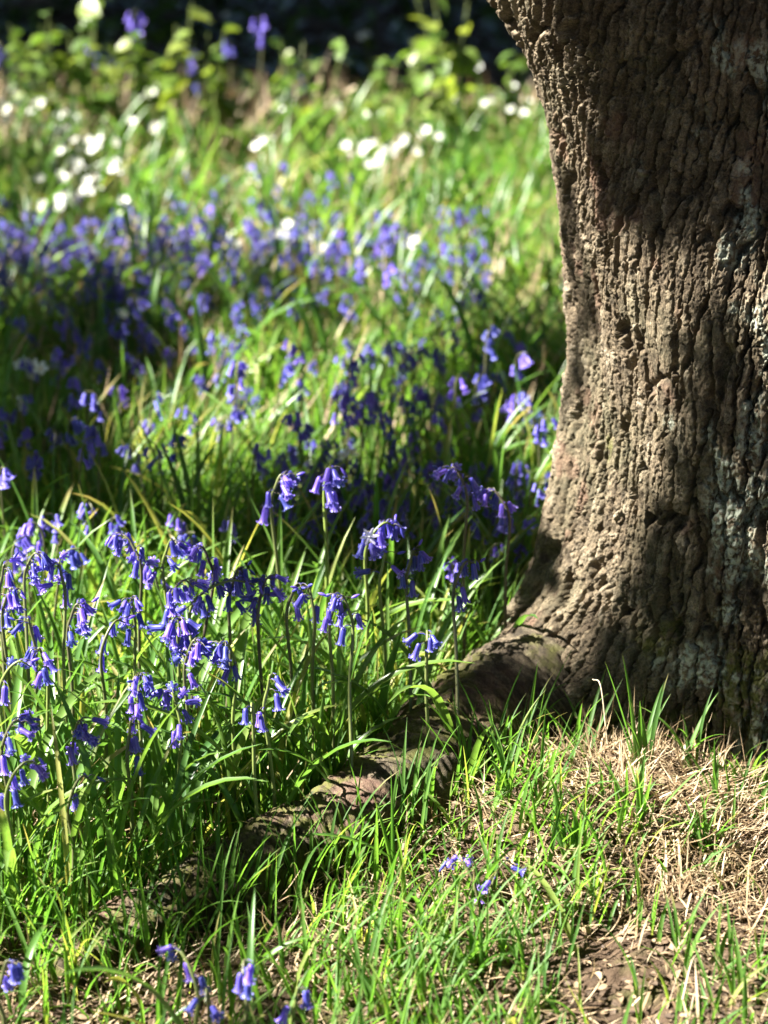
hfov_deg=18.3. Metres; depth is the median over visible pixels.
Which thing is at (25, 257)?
bluebell
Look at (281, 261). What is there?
bluebell
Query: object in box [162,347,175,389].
bluebell
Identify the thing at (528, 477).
bluebell
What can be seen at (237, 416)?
bluebell
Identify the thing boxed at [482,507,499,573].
bluebell
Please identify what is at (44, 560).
bluebell
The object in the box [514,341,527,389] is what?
bluebell
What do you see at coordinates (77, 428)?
bluebell
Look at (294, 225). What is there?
bluebell
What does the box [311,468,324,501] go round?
bluebell
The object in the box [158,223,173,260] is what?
bluebell
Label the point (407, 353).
bluebell
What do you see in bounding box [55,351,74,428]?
bluebell
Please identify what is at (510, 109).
white flower
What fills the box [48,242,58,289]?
bluebell
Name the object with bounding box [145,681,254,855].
bluebell
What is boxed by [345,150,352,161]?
white flower
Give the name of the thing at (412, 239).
white flower
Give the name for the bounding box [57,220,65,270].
bluebell
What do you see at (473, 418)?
bluebell
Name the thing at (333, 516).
bluebell
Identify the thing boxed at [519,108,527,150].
white flower
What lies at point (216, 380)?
bluebell
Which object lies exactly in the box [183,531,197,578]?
bluebell
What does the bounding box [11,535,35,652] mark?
bluebell
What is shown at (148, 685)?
bluebell
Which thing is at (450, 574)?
bluebell
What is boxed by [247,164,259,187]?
bluebell
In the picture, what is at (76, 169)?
white flower
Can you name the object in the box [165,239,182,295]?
bluebell
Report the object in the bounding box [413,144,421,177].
white flower
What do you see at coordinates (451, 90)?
leafy plant
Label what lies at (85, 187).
white flower
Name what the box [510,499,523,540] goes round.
bluebell
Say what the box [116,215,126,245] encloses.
bluebell
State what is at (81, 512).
bluebell
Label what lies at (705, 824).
grass tuft
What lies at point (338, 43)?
leafy plant
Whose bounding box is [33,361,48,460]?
white flower
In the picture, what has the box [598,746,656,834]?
grass tuft
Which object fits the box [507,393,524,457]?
bluebell
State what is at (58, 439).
bluebell
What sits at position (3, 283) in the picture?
bluebell
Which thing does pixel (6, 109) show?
white flower
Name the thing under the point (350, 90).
dry stalk
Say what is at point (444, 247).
bluebell
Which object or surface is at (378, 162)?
white flower
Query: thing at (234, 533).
bluebell
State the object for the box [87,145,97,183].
white flower
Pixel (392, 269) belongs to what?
bluebell
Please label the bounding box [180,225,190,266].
bluebell
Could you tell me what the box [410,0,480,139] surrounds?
leafy plant
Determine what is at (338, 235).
bluebell
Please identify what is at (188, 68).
bluebell
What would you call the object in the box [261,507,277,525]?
bluebell
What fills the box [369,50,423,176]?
leafy plant
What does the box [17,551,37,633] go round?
bluebell
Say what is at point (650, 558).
oak tree
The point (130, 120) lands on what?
white flower
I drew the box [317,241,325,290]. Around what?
white flower
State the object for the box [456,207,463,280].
bluebell
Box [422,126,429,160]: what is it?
white flower
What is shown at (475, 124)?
white flower
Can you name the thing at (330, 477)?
bluebell
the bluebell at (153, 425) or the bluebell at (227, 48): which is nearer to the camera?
the bluebell at (153, 425)
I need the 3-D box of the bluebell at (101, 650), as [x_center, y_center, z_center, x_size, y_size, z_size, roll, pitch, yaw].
[-0.292,0.233,2.627,0.198,0.266,0.072,-2,20,-6]
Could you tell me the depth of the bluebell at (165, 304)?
4.22 m
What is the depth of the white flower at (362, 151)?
5.39 m
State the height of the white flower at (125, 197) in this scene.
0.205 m
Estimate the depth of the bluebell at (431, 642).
2.60 m
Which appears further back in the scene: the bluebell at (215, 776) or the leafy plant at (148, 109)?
the leafy plant at (148, 109)
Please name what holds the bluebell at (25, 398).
on the ground at (614, 972)
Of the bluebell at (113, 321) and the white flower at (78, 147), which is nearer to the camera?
the bluebell at (113, 321)
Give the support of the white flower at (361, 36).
on the ground at (614, 972)
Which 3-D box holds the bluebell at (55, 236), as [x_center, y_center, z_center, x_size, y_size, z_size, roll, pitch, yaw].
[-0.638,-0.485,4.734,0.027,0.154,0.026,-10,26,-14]
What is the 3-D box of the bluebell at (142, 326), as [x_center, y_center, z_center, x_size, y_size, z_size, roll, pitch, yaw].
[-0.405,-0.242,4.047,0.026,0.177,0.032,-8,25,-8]
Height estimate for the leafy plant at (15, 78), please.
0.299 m
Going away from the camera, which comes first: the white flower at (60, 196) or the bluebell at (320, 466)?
the bluebell at (320, 466)
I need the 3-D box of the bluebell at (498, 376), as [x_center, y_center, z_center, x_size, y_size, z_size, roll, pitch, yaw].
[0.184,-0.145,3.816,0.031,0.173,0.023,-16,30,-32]
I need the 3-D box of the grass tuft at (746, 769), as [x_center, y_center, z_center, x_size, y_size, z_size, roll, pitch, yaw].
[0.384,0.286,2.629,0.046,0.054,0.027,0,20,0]
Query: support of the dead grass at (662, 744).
on the ground at (614, 972)
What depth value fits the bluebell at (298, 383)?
3.71 m
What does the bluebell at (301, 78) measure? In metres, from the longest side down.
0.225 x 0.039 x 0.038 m
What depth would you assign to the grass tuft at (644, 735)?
2.62 m
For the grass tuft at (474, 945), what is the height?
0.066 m
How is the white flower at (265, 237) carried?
on the ground at (614, 972)
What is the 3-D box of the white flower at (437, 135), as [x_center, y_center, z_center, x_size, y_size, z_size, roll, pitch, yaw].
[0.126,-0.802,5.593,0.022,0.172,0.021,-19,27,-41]
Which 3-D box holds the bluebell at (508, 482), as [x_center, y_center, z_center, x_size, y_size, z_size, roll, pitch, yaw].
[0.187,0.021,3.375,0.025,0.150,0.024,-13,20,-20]
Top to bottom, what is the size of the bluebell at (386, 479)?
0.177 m
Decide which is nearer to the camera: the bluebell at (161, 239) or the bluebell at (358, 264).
the bluebell at (358, 264)
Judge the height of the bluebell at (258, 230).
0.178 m
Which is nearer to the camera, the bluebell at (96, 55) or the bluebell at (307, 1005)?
the bluebell at (307, 1005)
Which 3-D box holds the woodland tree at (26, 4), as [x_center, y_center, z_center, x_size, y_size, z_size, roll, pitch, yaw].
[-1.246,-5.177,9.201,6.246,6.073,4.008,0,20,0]
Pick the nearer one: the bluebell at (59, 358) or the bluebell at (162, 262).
the bluebell at (59, 358)
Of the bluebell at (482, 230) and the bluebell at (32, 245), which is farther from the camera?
the bluebell at (482, 230)
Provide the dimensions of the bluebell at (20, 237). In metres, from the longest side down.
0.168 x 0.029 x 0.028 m
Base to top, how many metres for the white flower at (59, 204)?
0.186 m
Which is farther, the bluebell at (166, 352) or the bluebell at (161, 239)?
the bluebell at (161, 239)
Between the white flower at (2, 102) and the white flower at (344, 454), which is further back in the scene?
the white flower at (2, 102)
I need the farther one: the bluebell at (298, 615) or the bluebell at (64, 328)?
the bluebell at (64, 328)
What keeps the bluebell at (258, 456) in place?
on the ground at (614, 972)
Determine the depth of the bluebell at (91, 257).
4.47 m
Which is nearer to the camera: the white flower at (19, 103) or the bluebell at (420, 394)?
the bluebell at (420, 394)
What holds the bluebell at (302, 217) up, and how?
on the ground at (614, 972)
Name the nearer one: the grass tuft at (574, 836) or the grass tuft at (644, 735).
the grass tuft at (574, 836)
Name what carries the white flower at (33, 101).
on the ground at (614, 972)
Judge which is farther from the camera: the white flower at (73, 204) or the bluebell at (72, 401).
the white flower at (73, 204)
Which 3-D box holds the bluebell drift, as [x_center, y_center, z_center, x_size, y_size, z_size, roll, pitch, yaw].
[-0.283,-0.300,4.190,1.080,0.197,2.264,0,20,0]
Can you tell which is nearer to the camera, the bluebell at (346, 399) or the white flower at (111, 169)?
the bluebell at (346, 399)
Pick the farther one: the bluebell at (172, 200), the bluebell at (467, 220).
the bluebell at (172, 200)
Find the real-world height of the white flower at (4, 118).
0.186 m
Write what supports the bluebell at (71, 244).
on the ground at (614, 972)
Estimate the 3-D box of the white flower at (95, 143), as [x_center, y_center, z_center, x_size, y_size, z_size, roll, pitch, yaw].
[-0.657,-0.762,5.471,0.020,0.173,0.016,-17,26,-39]
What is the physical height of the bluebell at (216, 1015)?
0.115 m
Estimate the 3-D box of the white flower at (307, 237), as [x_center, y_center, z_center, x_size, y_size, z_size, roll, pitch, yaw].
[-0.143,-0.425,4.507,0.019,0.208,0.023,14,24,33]
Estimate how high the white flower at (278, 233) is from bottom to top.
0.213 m
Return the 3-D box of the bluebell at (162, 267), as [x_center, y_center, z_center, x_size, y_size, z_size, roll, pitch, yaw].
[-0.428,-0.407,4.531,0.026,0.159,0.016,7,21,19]
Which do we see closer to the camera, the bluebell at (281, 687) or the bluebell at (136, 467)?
the bluebell at (281, 687)
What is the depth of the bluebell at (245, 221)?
4.70 m
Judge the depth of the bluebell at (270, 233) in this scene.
4.60 m
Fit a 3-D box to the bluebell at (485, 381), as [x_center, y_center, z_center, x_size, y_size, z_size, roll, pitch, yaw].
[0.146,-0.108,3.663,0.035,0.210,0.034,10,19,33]
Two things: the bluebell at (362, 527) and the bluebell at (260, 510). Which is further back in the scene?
the bluebell at (260, 510)
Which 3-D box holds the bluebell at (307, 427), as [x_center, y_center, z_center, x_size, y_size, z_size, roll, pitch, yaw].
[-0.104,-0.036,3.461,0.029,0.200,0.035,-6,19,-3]
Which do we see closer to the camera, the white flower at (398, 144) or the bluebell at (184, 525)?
the bluebell at (184, 525)
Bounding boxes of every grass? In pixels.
[0,48,767,1023]
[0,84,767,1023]
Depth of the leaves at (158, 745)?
3.61 m
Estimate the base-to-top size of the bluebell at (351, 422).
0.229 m
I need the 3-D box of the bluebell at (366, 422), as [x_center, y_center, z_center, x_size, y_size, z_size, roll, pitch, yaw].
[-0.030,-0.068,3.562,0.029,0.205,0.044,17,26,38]
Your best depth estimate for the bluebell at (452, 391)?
3.55 m
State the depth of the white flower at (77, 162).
5.24 m
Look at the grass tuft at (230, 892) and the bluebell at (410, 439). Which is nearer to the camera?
the grass tuft at (230, 892)
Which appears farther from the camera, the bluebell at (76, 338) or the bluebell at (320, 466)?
the bluebell at (76, 338)
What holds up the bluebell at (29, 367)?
on the ground at (614, 972)
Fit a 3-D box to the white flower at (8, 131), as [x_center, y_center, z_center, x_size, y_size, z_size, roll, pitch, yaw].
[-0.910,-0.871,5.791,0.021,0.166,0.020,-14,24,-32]
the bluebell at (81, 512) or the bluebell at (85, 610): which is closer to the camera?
the bluebell at (85, 610)
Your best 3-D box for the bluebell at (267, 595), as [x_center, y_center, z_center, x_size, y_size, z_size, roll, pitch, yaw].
[-0.183,0.214,2.655,0.190,0.275,0.114,-12,23,-30]
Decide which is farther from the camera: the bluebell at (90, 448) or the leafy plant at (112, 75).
the leafy plant at (112, 75)
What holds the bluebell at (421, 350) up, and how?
on the ground at (614, 972)
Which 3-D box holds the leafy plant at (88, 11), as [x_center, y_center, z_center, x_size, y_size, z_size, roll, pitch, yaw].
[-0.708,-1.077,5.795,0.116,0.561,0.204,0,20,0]
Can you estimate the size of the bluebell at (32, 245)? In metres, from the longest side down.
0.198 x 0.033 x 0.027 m
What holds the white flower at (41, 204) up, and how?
on the ground at (614, 972)
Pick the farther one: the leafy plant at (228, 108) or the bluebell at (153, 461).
the leafy plant at (228, 108)
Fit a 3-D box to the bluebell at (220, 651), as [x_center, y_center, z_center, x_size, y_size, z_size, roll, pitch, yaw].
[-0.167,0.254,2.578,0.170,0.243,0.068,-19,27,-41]
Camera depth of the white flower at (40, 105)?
5.94 m
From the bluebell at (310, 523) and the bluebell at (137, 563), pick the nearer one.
the bluebell at (137, 563)
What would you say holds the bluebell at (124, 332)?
on the ground at (614, 972)
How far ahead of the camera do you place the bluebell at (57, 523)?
3.11 m
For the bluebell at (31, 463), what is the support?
on the ground at (614, 972)
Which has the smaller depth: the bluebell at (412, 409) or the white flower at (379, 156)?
the bluebell at (412, 409)
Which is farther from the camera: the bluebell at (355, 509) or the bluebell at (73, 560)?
the bluebell at (355, 509)
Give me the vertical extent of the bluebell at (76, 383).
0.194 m
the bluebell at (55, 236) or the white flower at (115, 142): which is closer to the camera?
the bluebell at (55, 236)
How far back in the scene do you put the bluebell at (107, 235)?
4.67 m
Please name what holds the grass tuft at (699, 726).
on the ground at (614, 972)
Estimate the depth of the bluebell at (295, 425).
3.38 m
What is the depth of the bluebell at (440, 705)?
2.68 m
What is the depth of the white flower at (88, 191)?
4.91 m
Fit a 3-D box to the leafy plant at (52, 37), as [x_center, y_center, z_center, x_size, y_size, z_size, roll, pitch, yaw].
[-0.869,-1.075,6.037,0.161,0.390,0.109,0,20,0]
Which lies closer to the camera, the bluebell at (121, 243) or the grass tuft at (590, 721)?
the grass tuft at (590, 721)
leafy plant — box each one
[6,11,67,127]
[6,42,49,146]
[18,25,104,161]
[70,0,109,160]
[71,72,120,137]
[96,43,166,157]
[114,31,164,156]
[125,64,180,147]
[150,2,211,155]
[174,24,239,156]
[203,63,255,151]
[265,57,311,135]
[269,37,308,138]
[297,39,351,147]
[357,58,396,157]
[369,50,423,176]
[397,38,461,156]
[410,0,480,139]
[431,70,492,130]
[493,52,527,141]
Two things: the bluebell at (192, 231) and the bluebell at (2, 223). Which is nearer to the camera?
the bluebell at (192, 231)
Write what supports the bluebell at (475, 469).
on the ground at (614, 972)
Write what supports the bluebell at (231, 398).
on the ground at (614, 972)
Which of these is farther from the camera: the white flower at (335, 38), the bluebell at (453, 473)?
the white flower at (335, 38)
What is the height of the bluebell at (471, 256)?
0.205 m
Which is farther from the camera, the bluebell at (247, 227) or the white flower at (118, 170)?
the white flower at (118, 170)
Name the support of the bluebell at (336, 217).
on the ground at (614, 972)
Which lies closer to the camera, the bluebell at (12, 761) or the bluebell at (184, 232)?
the bluebell at (12, 761)
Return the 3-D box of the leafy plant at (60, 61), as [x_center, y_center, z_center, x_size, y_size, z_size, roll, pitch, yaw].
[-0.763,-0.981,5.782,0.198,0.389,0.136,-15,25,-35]
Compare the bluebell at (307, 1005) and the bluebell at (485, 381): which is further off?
the bluebell at (485, 381)
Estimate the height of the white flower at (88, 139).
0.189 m
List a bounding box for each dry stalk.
[186,415,227,461]
[323,86,357,116]
[592,679,607,743]
[682,955,695,1000]
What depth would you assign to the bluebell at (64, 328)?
4.08 m
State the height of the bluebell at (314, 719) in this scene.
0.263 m
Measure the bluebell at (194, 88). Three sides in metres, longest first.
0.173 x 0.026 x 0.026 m
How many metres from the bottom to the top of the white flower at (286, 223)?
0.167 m
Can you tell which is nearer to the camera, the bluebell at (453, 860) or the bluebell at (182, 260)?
the bluebell at (453, 860)
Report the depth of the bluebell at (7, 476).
3.14 m
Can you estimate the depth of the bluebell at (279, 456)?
3.42 m
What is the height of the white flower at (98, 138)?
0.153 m
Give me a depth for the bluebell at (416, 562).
2.71 m
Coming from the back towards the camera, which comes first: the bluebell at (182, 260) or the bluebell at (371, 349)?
the bluebell at (182, 260)
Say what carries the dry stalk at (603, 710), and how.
on the ground at (614, 972)
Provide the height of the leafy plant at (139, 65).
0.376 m
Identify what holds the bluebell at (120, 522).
on the ground at (614, 972)
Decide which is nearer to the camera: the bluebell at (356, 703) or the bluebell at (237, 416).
the bluebell at (356, 703)
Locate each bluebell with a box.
[0,46,12,128]
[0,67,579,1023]
[0,217,7,251]
[0,267,7,318]
[0,410,4,460]
[0,427,17,526]
[0,431,8,496]
[0,462,8,541]
[0,467,15,568]
[0,551,124,782]
[0,587,26,710]
[0,615,127,802]
[0,635,58,850]
[0,653,106,832]
[0,663,143,862]
[0,716,146,848]
[0,753,49,925]
[0,959,26,1023]
[3,222,16,270]
[3,240,14,305]
[9,551,112,770]
[10,392,33,448]
[10,597,165,770]
[11,249,21,293]
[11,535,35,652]
[16,233,28,283]
[16,527,33,606]
[17,426,32,502]
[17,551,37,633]
[19,250,33,294]
[19,258,31,316]
[19,358,42,427]
[19,518,50,633]
[24,454,40,485]
[25,237,38,303]
[26,450,44,500]
[27,615,203,820]
[31,243,50,328]
[35,550,208,784]
[38,537,269,752]
[39,513,62,574]
[41,595,145,815]
[45,427,63,489]
[47,259,61,314]
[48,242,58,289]
[52,231,65,277]
[52,545,89,647]
[54,320,68,361]
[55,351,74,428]
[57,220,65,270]
[58,945,211,1023]
[64,416,87,513]
[66,375,81,430]
[66,773,105,897]
[67,393,81,479]
[69,239,82,290]
[71,332,92,386]
[75,335,92,409]
[76,434,102,552]
[76,501,95,553]
[79,391,112,488]
[79,616,201,782]
[82,422,107,557]
[85,47,107,134]
[86,252,97,271]
[87,673,390,814]
[94,637,302,793]
[103,260,115,305]
[103,312,120,355]
[105,230,114,260]
[105,532,189,743]
[107,386,128,426]
[107,560,258,756]
[108,514,126,625]
[109,323,130,413]
[113,236,127,296]
[115,443,147,525]
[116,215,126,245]
[118,316,130,352]
[119,574,289,790]
[124,11,145,125]
[125,710,267,874]
[126,637,226,856]
[130,363,146,406]
[131,219,139,238]
[133,321,147,379]
[140,441,168,526]
[142,419,158,492]
[143,565,172,624]
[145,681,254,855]
[149,232,166,287]
[149,392,165,461]
[151,257,163,303]
[153,232,164,294]
[155,238,166,280]
[155,702,268,827]
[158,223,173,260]
[159,577,274,763]
[162,264,171,302]
[162,298,173,350]
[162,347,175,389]
[162,577,262,772]
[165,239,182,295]
[165,511,184,582]
[168,193,175,222]
[168,432,187,497]
[174,257,185,295]
[175,406,202,484]
[176,518,189,572]
[176,532,198,590]
[178,224,194,270]
[178,243,191,287]
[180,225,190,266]
[180,542,240,717]
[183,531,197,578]
[183,988,223,1023]
[184,169,190,211]
[187,51,197,128]
[188,221,197,263]
[189,212,199,240]
[189,640,305,817]
[193,83,201,124]
[193,216,208,243]
[197,260,212,298]
[201,254,213,321]
[203,223,221,298]
[204,203,214,238]
[205,329,217,366]
[210,416,233,464]
[211,189,220,236]
[212,373,226,416]
[217,241,226,315]
[218,517,238,542]
[218,582,312,779]
[223,40,235,134]
[223,406,247,475]
[226,358,248,462]
[226,390,245,470]
[232,888,255,1023]
[233,398,250,466]
[236,592,365,782]
[241,217,253,275]
[245,223,256,266]
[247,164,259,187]
[249,443,272,531]
[250,15,267,126]
[250,464,472,691]
[251,227,263,254]
[253,514,405,694]
[255,200,263,226]
[257,501,265,555]
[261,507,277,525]
[267,229,273,305]
[269,237,281,253]
[272,182,283,199]
[273,361,295,443]
[274,252,290,327]
[275,451,286,479]
[275,500,290,524]
[275,986,313,1023]
[277,162,289,198]
[279,410,306,484]
[281,339,305,472]
[285,227,298,298]
[288,222,301,295]
[288,594,359,773]
[290,586,470,760]
[294,214,305,233]
[295,379,309,425]
[296,74,305,116]
[297,423,315,471]
[297,472,307,500]
[303,551,405,731]
[305,518,317,552]
[307,261,326,331]
[309,460,325,516]
[309,498,323,539]
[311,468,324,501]
[318,439,339,470]
[320,508,345,578]
[324,246,340,288]
[326,170,337,240]
[328,539,456,726]
[330,390,353,466]
[331,211,340,252]
[332,482,340,562]
[334,228,347,283]
[338,264,349,319]
[338,397,358,478]
[340,409,363,492]
[343,504,356,551]
[345,353,367,479]
[349,402,371,475]
[352,388,375,471]
[355,256,366,318]
[356,516,372,571]
[362,558,485,731]
[363,344,380,403]
[365,393,388,453]
[369,411,393,499]
[374,241,380,292]
[378,469,394,507]
[379,223,393,285]
[382,263,397,330]
[384,427,396,507]
[385,338,405,439]
[388,466,406,517]
[391,293,399,332]
[392,222,403,270]
[392,391,409,472]
[397,499,409,550]
[398,452,408,486]
[401,342,415,402]
[402,398,421,470]
[403,630,441,744]
[407,430,420,458]
[408,345,429,408]
[409,385,424,456]
[421,241,427,253]
[421,461,434,515]
[423,496,436,564]
[428,482,441,496]
[429,412,446,497]
[429,462,508,662]
[429,479,441,513]
[432,352,446,439]
[434,392,444,435]
[436,487,537,644]
[437,205,450,255]
[438,221,448,262]
[439,854,486,909]
[440,240,453,288]
[442,556,456,605]
[446,374,469,472]
[452,562,461,641]
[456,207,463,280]
[464,215,471,241]
[466,407,482,454]
[467,206,480,250]
[467,249,479,319]
[469,462,484,534]
[472,374,491,481]
[477,227,484,270]
[478,856,525,900]
[481,326,499,446]
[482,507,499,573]
[484,543,504,617]
[490,371,507,414]
[499,400,512,465]
[503,475,521,555]
[504,523,517,584]
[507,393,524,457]
[509,352,532,441]
[510,461,526,544]
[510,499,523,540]
[513,544,527,592]
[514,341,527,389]
[516,459,532,545]
[517,390,534,450]
[525,469,533,506]
[529,409,543,428]
[532,418,557,516]
[537,470,550,528]
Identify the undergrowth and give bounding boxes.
[0,0,544,134]
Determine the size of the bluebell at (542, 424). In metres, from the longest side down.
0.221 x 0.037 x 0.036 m
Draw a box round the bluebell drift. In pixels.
[0,172,547,621]
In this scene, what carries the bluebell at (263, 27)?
on the ground at (614, 972)
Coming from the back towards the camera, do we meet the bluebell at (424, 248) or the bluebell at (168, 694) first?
the bluebell at (424, 248)
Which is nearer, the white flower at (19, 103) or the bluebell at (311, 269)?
the bluebell at (311, 269)
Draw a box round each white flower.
[0,97,8,143]
[0,115,8,166]
[2,105,10,129]
[3,119,10,153]
[6,111,17,145]
[6,268,12,305]
[13,357,31,408]
[14,97,26,156]
[16,396,28,429]
[25,364,38,420]
[30,97,37,147]
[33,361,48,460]
[36,98,45,129]
[36,173,43,195]
[37,199,47,242]
[39,122,48,141]
[53,123,69,171]
[54,108,68,165]
[54,199,66,247]
[55,190,68,209]
[56,143,68,174]
[56,169,65,236]
[62,174,73,229]
[67,156,76,187]
[70,163,86,212]
[70,194,77,226]
[74,159,82,203]
[75,144,82,182]
[76,188,85,218]
[81,184,92,237]
[82,172,100,228]
[84,136,92,196]
[85,183,102,220]
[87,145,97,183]
[92,141,99,180]
[96,135,103,179]
[107,164,118,211]
[110,158,119,194]
[111,137,118,183]
[115,163,122,190]
[117,308,128,365]
[118,195,128,203]
[127,117,135,141]
[149,121,158,154]
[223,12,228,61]
[232,240,240,283]
[250,142,261,189]
[257,133,273,143]
[260,231,271,315]
[272,225,288,325]
[281,219,291,234]
[283,233,293,274]
[302,232,313,315]
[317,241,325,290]
[331,35,337,86]
[333,101,340,128]
[337,447,358,487]
[340,140,350,192]
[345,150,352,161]
[357,31,370,97]
[357,145,366,198]
[360,138,376,193]
[364,160,373,219]
[367,139,375,183]
[373,159,380,198]
[375,152,383,200]
[378,142,396,210]
[387,148,396,202]
[393,143,400,203]
[395,58,400,91]
[399,134,408,188]
[407,235,418,282]
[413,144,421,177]
[421,57,427,95]
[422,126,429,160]
[433,132,442,185]
[469,121,477,150]
[477,116,484,146]
[480,97,493,143]
[487,92,500,142]
[507,106,513,136]
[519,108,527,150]
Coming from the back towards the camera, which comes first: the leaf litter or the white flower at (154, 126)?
the white flower at (154, 126)
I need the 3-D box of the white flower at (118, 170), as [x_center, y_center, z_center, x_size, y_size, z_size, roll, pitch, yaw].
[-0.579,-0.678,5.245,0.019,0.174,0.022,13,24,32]
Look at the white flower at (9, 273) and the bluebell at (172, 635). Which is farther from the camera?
the white flower at (9, 273)
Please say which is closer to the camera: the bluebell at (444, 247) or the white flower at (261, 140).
the bluebell at (444, 247)
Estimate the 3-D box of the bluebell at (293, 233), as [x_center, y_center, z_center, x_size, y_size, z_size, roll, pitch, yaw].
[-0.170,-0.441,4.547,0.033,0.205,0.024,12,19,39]
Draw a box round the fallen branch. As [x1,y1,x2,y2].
[263,7,389,33]
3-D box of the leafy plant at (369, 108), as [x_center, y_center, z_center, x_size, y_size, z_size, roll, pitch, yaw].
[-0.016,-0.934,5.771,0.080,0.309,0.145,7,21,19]
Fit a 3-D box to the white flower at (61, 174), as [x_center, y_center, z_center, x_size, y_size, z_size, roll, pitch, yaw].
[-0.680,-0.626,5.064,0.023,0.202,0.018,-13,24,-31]
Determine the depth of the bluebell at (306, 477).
3.36 m
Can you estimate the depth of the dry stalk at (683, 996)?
2.25 m
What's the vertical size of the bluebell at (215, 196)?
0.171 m
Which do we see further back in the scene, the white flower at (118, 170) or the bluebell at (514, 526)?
the white flower at (118, 170)
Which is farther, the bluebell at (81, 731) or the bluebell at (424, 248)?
the bluebell at (424, 248)
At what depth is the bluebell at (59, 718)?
2.47 m
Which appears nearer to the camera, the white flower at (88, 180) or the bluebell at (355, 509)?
the bluebell at (355, 509)
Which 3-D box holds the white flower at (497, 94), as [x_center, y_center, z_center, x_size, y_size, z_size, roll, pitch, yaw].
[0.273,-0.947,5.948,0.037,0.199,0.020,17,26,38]
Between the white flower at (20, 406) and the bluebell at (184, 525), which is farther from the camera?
the white flower at (20, 406)
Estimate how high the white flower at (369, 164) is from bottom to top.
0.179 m
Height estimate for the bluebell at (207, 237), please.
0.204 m
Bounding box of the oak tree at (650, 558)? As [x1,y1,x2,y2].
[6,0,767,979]
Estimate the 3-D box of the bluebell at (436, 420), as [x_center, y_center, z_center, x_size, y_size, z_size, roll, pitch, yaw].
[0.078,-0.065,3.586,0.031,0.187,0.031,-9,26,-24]
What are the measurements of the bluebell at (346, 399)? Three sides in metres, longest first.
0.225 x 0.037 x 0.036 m
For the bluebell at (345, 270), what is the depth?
4.43 m
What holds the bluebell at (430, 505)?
on the ground at (614, 972)
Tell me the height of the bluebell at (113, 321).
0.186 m
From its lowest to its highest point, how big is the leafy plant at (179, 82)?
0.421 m
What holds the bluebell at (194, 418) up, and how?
on the ground at (614, 972)
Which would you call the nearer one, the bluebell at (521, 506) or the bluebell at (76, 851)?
the bluebell at (76, 851)
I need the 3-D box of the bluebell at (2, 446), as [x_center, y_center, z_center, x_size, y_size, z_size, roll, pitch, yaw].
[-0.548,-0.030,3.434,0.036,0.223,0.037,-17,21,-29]
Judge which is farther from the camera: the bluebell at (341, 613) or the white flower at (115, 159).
the white flower at (115, 159)
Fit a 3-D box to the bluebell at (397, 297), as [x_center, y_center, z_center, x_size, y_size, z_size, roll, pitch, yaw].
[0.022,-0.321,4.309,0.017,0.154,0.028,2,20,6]
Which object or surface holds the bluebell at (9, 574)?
on the ground at (614, 972)
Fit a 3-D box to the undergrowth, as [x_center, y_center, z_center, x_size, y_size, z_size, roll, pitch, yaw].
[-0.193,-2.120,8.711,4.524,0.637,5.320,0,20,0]
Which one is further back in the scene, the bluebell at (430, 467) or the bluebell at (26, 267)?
the bluebell at (26, 267)
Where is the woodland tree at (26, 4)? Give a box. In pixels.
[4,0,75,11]
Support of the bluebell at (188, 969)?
on the ground at (614, 972)
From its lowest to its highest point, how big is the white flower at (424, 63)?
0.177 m
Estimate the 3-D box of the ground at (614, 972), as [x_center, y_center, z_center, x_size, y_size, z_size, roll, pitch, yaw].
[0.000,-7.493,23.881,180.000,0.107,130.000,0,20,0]
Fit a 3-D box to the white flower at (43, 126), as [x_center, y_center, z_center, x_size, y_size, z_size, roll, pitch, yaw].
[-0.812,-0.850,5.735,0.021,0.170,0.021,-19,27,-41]
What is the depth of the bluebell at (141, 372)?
3.80 m
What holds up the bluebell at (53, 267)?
on the ground at (614, 972)
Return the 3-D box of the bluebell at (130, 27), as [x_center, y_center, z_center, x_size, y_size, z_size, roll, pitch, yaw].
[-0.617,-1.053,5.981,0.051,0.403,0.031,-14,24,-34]
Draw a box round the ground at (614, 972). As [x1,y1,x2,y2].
[0,0,767,1023]
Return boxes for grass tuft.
[187,798,279,926]
[409,904,520,971]
[475,717,526,806]
[533,667,621,754]
[533,793,599,859]
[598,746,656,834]
[606,654,669,767]
[641,689,723,770]
[662,797,740,853]
[682,737,731,807]
[716,751,752,795]
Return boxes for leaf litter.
[0,737,767,1023]
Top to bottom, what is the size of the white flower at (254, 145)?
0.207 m
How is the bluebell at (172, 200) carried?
on the ground at (614, 972)
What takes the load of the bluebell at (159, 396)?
on the ground at (614, 972)
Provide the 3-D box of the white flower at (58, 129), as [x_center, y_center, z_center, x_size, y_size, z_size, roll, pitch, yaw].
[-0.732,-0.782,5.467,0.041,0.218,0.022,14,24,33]
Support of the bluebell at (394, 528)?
on the ground at (614, 972)
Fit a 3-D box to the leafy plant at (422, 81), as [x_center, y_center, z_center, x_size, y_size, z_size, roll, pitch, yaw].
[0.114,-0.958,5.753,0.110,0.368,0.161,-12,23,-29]
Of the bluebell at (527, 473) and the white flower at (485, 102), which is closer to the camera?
the bluebell at (527, 473)
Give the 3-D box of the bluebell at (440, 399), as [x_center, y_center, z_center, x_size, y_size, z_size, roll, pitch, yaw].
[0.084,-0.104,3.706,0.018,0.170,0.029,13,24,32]
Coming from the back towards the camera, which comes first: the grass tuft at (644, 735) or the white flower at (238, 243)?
the white flower at (238, 243)
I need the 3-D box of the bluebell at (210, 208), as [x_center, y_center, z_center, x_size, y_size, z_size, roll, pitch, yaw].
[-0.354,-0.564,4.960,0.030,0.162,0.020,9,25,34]

